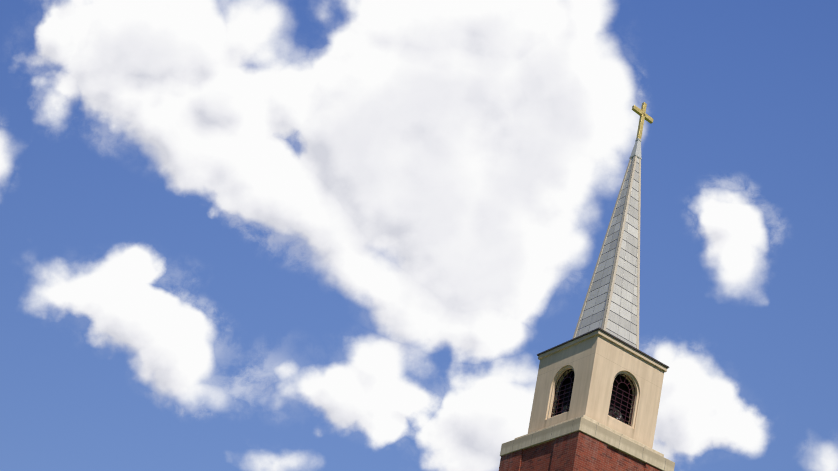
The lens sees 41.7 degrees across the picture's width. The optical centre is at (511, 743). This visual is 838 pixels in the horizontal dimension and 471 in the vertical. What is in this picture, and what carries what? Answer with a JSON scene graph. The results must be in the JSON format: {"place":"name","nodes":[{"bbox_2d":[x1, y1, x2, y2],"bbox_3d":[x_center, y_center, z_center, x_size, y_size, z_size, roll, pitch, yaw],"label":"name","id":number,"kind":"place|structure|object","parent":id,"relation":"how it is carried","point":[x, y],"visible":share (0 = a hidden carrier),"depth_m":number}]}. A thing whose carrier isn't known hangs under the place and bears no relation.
{"place":"outdoors","nodes":[
{"label":"outdoors","id":0,"kind":"place"},
{"bbox_2d":[0,0,837,470],"label":"sky","id":1,"kind":"structure","parent":0,"point":[236,235]},
{"label":"ground","id":2,"kind":"structure","parent":0,"visible":0},
{"bbox_2d":[499,431,661,470],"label":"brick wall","id":3,"kind":"structure","parent":2,"relation":"on","point":[578,451],"depth_m":27.56},
{"bbox_2d":[500,417,674,470],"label":"stone band","id":4,"kind":"object","parent":3,"relation":"attached to","point":[615,441],"visible":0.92,"depth_m":27.91},
{"bbox_2d":[514,415,663,456],"bbox_3d":[2.050,-7.857,29.217,2.870,0.190,2.870,14,-7,-36],"label":"ledge","id":5,"kind":"object","parent":4,"relation":"on","point":[622,435],"visible":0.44,"depth_m":28.11},
{"bbox_2d":[528,335,663,447],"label":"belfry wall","id":6,"kind":"structure","parent":3,"relation":"on","point":[597,364],"depth_m":28.66},
{"bbox_2d":[562,406,620,418],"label":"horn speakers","id":7,"kind":"object","parent":6,"relation":"on","point":[614,416],"visible":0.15,"depth_m":28.77},
{"bbox_2d":[551,369,634,425],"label":"belfry grilles","id":8,"kind":"object","parent":6,"relation":"in","point":[570,387],"visible":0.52,"depth_m":28.60},
{"bbox_2d":[538,330,666,371],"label":"cornice","id":9,"kind":"structure","parent":6,"relation":"attached to","point":[614,341],"depth_m":28.52},
{"bbox_2d":[537,328,668,368],"bbox_3d":[2.469,-10.380,29.472,2.550,0.170,2.550,14,-7,-36],"label":"roof edge","id":10,"kind":"object","parent":6,"relation":"attached to","point":[613,336],"visible":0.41,"depth_m":28.52},
{"bbox_2d":[572,156,640,349],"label":"tower spire hips","id":11,"kind":"object","parent":6,"relation":"on","point":[617,260],"visible":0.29,"depth_m":29.60},
{"bbox_2d":[575,157,638,347],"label":"spire","id":12,"kind":"structure","parent":6,"relation":"on","point":[622,322],"depth_m":29.38},
{"bbox_2d":[629,138,641,158],"bbox_3d":[3.460,-16.357,30.076,0.242,0.570,0.242,14,-7,-36],"label":"cap","id":13,"kind":"object","parent":12,"relation":"on","point":[636,150],"visible":0.85,"depth_m":30.01},
{"bbox_2d":[632,102,652,138],"bbox_3d":[3.595,-17.167,30.157,0.740,1.080,0.088,14,-7,-36],"label":"cross","id":14,"kind":"object","parent":13,"relation":"on","point":[642,114],"visible":0.88,"depth_m":30.12}
]}

